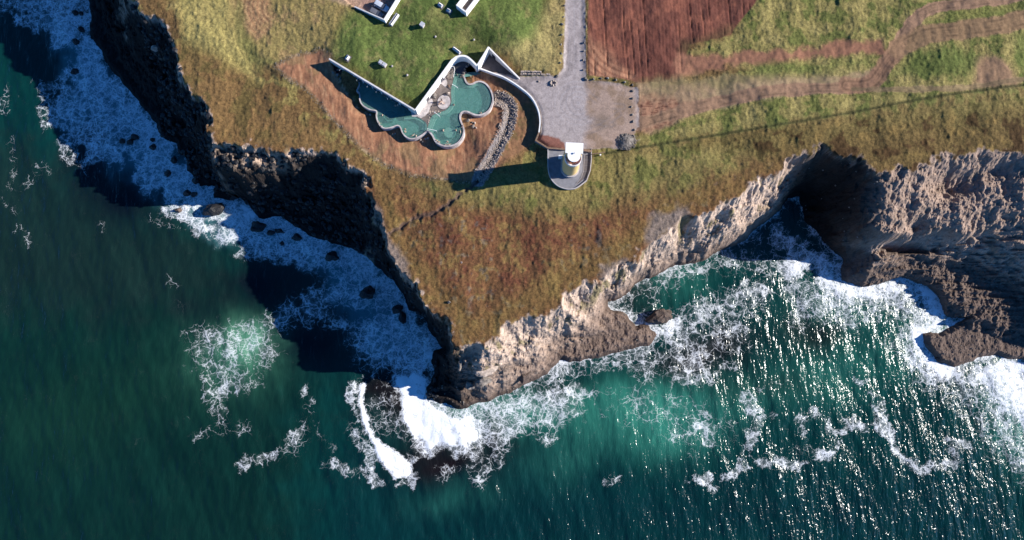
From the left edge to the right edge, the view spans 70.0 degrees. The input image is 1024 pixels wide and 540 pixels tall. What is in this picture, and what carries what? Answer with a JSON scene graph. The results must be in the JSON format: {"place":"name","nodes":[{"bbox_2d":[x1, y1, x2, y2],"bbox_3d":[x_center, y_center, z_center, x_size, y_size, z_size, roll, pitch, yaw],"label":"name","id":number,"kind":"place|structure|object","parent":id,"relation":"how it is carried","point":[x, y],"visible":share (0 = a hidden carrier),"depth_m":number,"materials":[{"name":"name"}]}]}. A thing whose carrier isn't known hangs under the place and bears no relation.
{"place":"outdoors","nodes":[
{"label":"outdoors","id":0,"kind":"place"},
{"bbox_2d":[276,50,538,181],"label":"seeded slope","id":1,"kind":"structure","parent":0,"point":[314,75],"depth_m":207.91,"materials":[{"name":"soil"}]},
{"bbox_2d":[334,67,341,75],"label":"rock outcrop","id":2,"kind":"object","parent":1,"relation":"on","point":[336,71],"visible":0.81,"depth_m":208.86,"materials":[{"name":"black stone"}]},
{"bbox_2d":[275,47,466,184],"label":"rim stones","id":3,"kind":"object","parent":1,"relation":"on","point":[340,126],"visible":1,"depth_m":207.59,"materials":[{"name":"brown stone"}]},
{"bbox_2d":[474,90,517,182],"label":"creek stones","id":4,"kind":"object","parent":1,"relation":"on","point":[506,102],"visible":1,"depth_m":207.57,"materials":[{"name":"grey stone"}]},
{"bbox_2d":[359,72,491,144],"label":"pool floor","id":5,"kind":"structure","parent":0,"point":[474,100],"depth_m":208.65,"materials":[{"name":"teal tile"}]},
{"bbox_2d":[479,54,510,73],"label":"entrance floor","id":6,"kind":"structure","parent":0,"point":[491,64],"depth_m":209.59,"materials":[{"name":"concrete"}]},
{"bbox_2d":[0,0,1023,539],"bbox_3d":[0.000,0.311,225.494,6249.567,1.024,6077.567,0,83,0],"label":"sea","id":7,"kind":"structure","parent":0,"point":[190,370],"depth_m":221.08,"materials":[{"name":"liquid"}]},
{"bbox_2d":[70,68,78,74],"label":"sea rock","id":8,"kind":"object","parent":7,"relation":"in","point":[74,71],"visible":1,"depth_m":232.09,"materials":[{"name":"black stone"}]},
{"bbox_2d":[72,38,79,44],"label":"sea rock","id":9,"kind":"object","parent":7,"relation":"in","point":[75,41],"visible":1,"depth_m":233.03,"materials":[{"name":"black stone"}]},
{"bbox_2d":[77,26,84,31],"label":"sea rock","id":10,"kind":"object","parent":7,"relation":"in","point":[80,28],"visible":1,"depth_m":233.73,"materials":[{"name":"black stone"}]},
{"bbox_2d":[119,138,125,143],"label":"sea rock","id":11,"kind":"object","parent":7,"relation":"in","point":[121,140],"visible":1,"depth_m":229.34,"materials":[{"name":"black stone"}]},
{"bbox_2d":[127,139,132,144],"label":"sea rock","id":12,"kind":"object","parent":7,"relation":"in","point":[129,141],"visible":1,"depth_m":229.32,"materials":[{"name":"black stone"}]},
{"bbox_2d":[131,134,138,140],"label":"sea rock","id":13,"kind":"object","parent":7,"relation":"in","point":[134,137],"visible":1,"depth_m":229.50,"materials":[{"name":"black stone"}]},
{"bbox_2d":[149,144,156,149],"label":"sea rock","id":14,"kind":"object","parent":7,"relation":"in","point":[152,146],"visible":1,"depth_m":229.15,"materials":[{"name":"black stone"}]},
{"bbox_2d":[164,170,170,176],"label":"sea rock","id":15,"kind":"object","parent":7,"relation":"in","point":[167,173],"visible":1,"depth_m":228.12,"materials":[{"name":"black stone"}]},
{"bbox_2d":[170,156,177,163],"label":"sea rock","id":16,"kind":"object","parent":7,"relation":"in","point":[173,160],"visible":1,"depth_m":228.74,"materials":[{"name":"black stone"}]},
{"bbox_2d":[183,189,190,195],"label":"sea rock","id":17,"kind":"object","parent":7,"relation":"in","point":[187,192],"visible":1,"depth_m":227.56,"materials":[{"name":"grey stone"}]},
{"bbox_2d":[190,192,197,196],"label":"sea rock","id":18,"kind":"object","parent":7,"relation":"in","point":[193,194],"visible":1,"depth_m":227.19,"materials":[{"name":"grey stone"}]},
{"bbox_2d":[192,176,198,183],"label":"sea rock","id":19,"kind":"object","parent":7,"relation":"in","point":[195,179],"visible":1,"depth_m":227.37,"materials":[{"name":"black stone"}]},
{"bbox_2d":[202,203,224,215],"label":"sea rock","id":20,"kind":"object","parent":7,"relation":"in","point":[214,209],"visible":1,"depth_m":225.61,"materials":[{"name":"grey stone"}]},
{"bbox_2d":[230,195,238,199],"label":"sea rock","id":21,"kind":"object","parent":7,"relation":"in","point":[233,197],"visible":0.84,"depth_m":226.71,"materials":[{"name":"grey stone"}]},
{"bbox_2d":[250,221,266,231],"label":"sea rock","id":22,"kind":"object","parent":7,"relation":"in","point":[257,226],"visible":1,"depth_m":225.05,"materials":[{"name":"grey stone"}]},
{"bbox_2d":[267,230,274,234],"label":"sea rock","id":23,"kind":"object","parent":7,"relation":"in","point":[270,232],"visible":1,"depth_m":226.04,"materials":[{"name":"grey stone"}]},
{"bbox_2d":[275,228,284,232],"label":"sea rock","id":24,"kind":"object","parent":7,"relation":"in","point":[279,230],"visible":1,"depth_m":226.01,"materials":[{"name":"grey stone"}]},
{"bbox_2d":[291,233,301,240],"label":"sea rock","id":25,"kind":"object","parent":7,"relation":"in","point":[296,237],"visible":1,"depth_m":225.65,"materials":[{"name":"grey stone"}]},
{"bbox_2d":[325,251,338,260],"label":"sea rock","id":26,"kind":"object","parent":7,"relation":"in","point":[331,255],"visible":1,"depth_m":224.46,"materials":[{"name":"grey stone"}]},
{"bbox_2d":[359,285,374,298],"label":"sea rock","id":27,"kind":"object","parent":7,"relation":"in","point":[367,292],"visible":1,"depth_m":222.50,"materials":[{"name":"brown stone"}]},
{"bbox_2d":[392,305,402,313],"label":"sea rock","id":28,"kind":"object","parent":7,"relation":"in","point":[396,309],"visible":1,"depth_m":222.57,"materials":[{"name":"brown stone"}]},
{"bbox_2d":[398,311,405,323],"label":"sea rock","id":29,"kind":"object","parent":7,"relation":"in","point":[402,317],"visible":1,"depth_m":222.73,"materials":[{"name":"brown stone"}]},
{"bbox_2d":[645,308,672,323],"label":"sea rock","id":30,"kind":"object","parent":7,"relation":"in","point":[662,316],"visible":1,"depth_m":221.70,"materials":[{"name":"stone"}]},
{"bbox_2d":[88,0,1023,408],"bbox_3d":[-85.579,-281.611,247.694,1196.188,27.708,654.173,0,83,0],"label":"cliff","id":31,"kind":"structure","parent":0,"point":[830,192],"depth_m":216.92,"materials":[{"name":"grey stone"}]},
{"bbox_2d":[151,45,157,51],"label":"boulder","id":32,"kind":"object","parent":31,"relation":"on","point":[153,47],"visible":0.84,"depth_m":217.26,"materials":[{"name":"stone"}]},
{"bbox_2d":[129,4,439,398],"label":"shore boulders","id":33,"kind":"object","parent":31,"relation":"on","point":[184,152],"visible":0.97,"depth_m":219.22,"materials":[{"name":"grey stone"}]},
{"bbox_2d":[458,360,462,370],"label":"fallen block","id":34,"kind":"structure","parent":31,"relation":"on","point":[460,362],"depth_m":208.60,"materials":[{"name":"stone"}]},
{"bbox_2d":[466,381,474,389],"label":"fallen block","id":35,"kind":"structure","parent":31,"relation":"on","point":[469,385],"depth_m":213.82,"materials":[{"name":"stone"}]},
{"bbox_2d":[475,376,491,386],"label":"fallen block","id":36,"kind":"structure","parent":31,"relation":"on","point":[483,381],"depth_m":211.66,"materials":[{"name":"stone"}]},
{"bbox_2d":[475,366,497,376],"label":"fallen block","id":37,"kind":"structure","parent":31,"relation":"on","point":[489,371],"depth_m":209.73,"materials":[{"name":"stone"}]},
{"bbox_2d":[519,371,531,383],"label":"fallen block","id":38,"kind":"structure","parent":31,"relation":"on","point":[524,378],"depth_m":217.35,"materials":[{"name":"beige stone"}]},
{"bbox_2d":[442,157,1023,404],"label":"scree stones","id":39,"kind":"object","parent":31,"relation":"on","point":[852,275],"visible":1,"depth_m":215.52,"materials":[{"name":"grey stone"}]},
{"bbox_2d":[496,0,638,149],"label":"gravel road","id":40,"kind":"structure","parent":0,"point":[574,105],"depth_m":207.37,"materials":[{"name":"grey gravel"}]},
{"bbox_2d":[130,0,1023,353],"bbox_3d":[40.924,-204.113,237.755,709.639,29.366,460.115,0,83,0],"label":"ground","id":41,"kind":"structure","parent":0,"point":[520,234],"depth_m":206.42,"materials":[{"name":"green plant"}]},
{"bbox_2d":[344,54,351,61],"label":"skylight","id":42,"kind":"object","parent":41,"relation":"on","point":[347,58],"visible":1,"depth_m":206.54,"materials":[{"name":"concrete"}]},
{"bbox_2d":[369,7,382,17],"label":"parked car","id":43,"kind":"object","parent":41,"relation":"on","point":[372,10],"visible":0.97,"depth_m":208.31,"materials":[{"name":"grey paint"}]},
{"bbox_2d":[355,0,399,22],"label":"retaining wall","id":44,"kind":"structure","parent":41,"relation":"on","point":[390,12],"depth_m":207.66,"materials":[{"name":"concrete"}]},
{"bbox_2d":[374,0,388,12],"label":"parked car","id":45,"kind":"object","parent":41,"relation":"on","point":[378,4],"visible":1,"depth_m":208.64,"materials":[{"name":"silver metal"}]},
{"bbox_2d":[378,60,386,67],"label":"roof vent","id":46,"kind":"object","parent":41,"relation":"on","point":[382,63],"visible":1,"depth_m":205.66,"materials":[{"name":"white metal"}]},
{"bbox_2d":[356,80,426,140],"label":"thermal pool","id":47,"kind":"structure","parent":41,"relation":"on","point":[424,126],"depth_m":207.40,"materials":[{"name":"concrete"}]},
{"bbox_2d":[388,12,399,26],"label":"skylight","id":48,"kind":"object","parent":41,"relation":"on","point":[393,19],"visible":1,"depth_m":207.72,"materials":[{"name":"concrete"}]},
{"bbox_2d":[404,110,416,117],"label":"pool deck","id":49,"kind":"structure","parent":41,"relation":"on","point":[408,113],"depth_m":207.29,"materials":[{"name":"grey concrete"}]},
{"bbox_2d":[329,47,519,114],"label":"retaining wall","id":50,"kind":"structure","parent":41,"relation":"on","point":[447,69],"depth_m":206.18,"materials":[{"name":"concrete"}]},
{"bbox_2d":[437,2,444,9],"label":"skylight","id":51,"kind":"object","parent":41,"relation":"on","point":[440,5],"visible":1,"depth_m":208.54,"materials":[{"name":"concrete"}]},
{"bbox_2d":[417,63,475,127],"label":"pool deck","id":52,"kind":"structure","parent":41,"relation":"on","point":[441,90],"depth_m":208.06,"materials":[{"name":"grey stone"}]},
{"bbox_2d":[417,99,432,117],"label":"stone slab","id":53,"kind":"structure","parent":52,"relation":"on","point":[424,111],"depth_m":207.43,"materials":[{"name":"white stone"}]},
{"bbox_2d":[437,94,450,109],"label":"oval platform","id":54,"kind":"structure","parent":52,"relation":"on","point":[446,99],"depth_m":207.63,"materials":[{"name":"concrete"}]},
{"bbox_2d":[441,77,446,86],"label":"stone slab","id":55,"kind":"structure","parent":52,"relation":"on","point":[444,82],"depth_m":208.36,"materials":[{"name":"white stone"}]},
{"bbox_2d":[447,66,454,79],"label":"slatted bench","id":56,"kind":"object","parent":52,"relation":"on","point":[451,73],"visible":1,"depth_m":207.81,"materials":[{"name":"grey wood"}]},
{"bbox_2d":[454,62,467,74],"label":"inlet pond","id":57,"kind":"structure","parent":52,"relation":"on","point":[460,67],"depth_m":208.90,"materials":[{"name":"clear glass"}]},
{"bbox_2d":[445,7,452,14],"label":"skylight","id":58,"kind":"object","parent":41,"relation":"on","point":[449,11],"visible":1,"depth_m":208.40,"materials":[{"name":"concrete"}]},
{"bbox_2d":[452,46,462,54],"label":"skylight","id":59,"kind":"object","parent":41,"relation":"on","point":[456,50],"visible":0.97,"depth_m":207.52,"materials":[{"name":"concrete"}]},
{"bbox_2d":[426,76,493,148],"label":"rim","id":60,"kind":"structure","parent":41,"relation":"on","point":[449,132],"depth_m":207.66,"materials":[{"name":"concrete"}]},
{"bbox_2d":[456,0,478,15],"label":"light well","id":61,"kind":"object","parent":41,"relation":"on","point":[465,7],"visible":1,"depth_m":207.50,"materials":[{"name":"white concrete"}]},
{"bbox_2d":[479,68,540,132],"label":"retaining wall","id":62,"kind":"structure","parent":41,"relation":"on","point":[512,83],"depth_m":207.87,"materials":[{"name":"white concrete"}]},
{"bbox_2d":[520,70,549,75],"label":"stone wall","id":63,"kind":"structure","parent":41,"relation":"on","point":[532,73],"depth_m":207.77,"materials":[{"name":"grey stone"}]},
{"bbox_2d":[535,132,564,149],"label":"timber wall","id":64,"kind":"structure","parent":41,"relation":"on","point":[541,144],"depth_m":205.51,"materials":[{"name":"brown wood"}]},
{"bbox_2d":[547,149,591,189],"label":"lighthouse terrace","id":65,"kind":"structure","parent":41,"relation":"on","point":[558,178],"depth_m":205.25,"materials":[{"name":"grey concrete"}]},
{"bbox_2d":[558,142,582,177],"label":"lighthouse","id":66,"kind":"object","parent":65,"relation":"on","point":[571,157],"visible":1,"depth_m":193.87,"materials":[{"name":"white paint"}]},
{"bbox_2d":[616,133,635,150],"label":"rubble heap","id":67,"kind":"object","parent":41,"relation":"on","point":[626,142],"visible":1,"depth_m":205.43,"materials":[{"name":"stone"}]},
{"bbox_2d":[587,0,756,82],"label":"ploughed field","id":68,"kind":"structure","parent":0,"point":[642,41],"depth_m":209.33,"materials":[{"name":"soil"}]},
{"bbox_2d":[636,0,1023,132],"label":"dirt track","id":69,"kind":"structure","parent":0,"point":[661,105],"depth_m":207.57,"materials":[{"name":"brown soil"}]}
]}

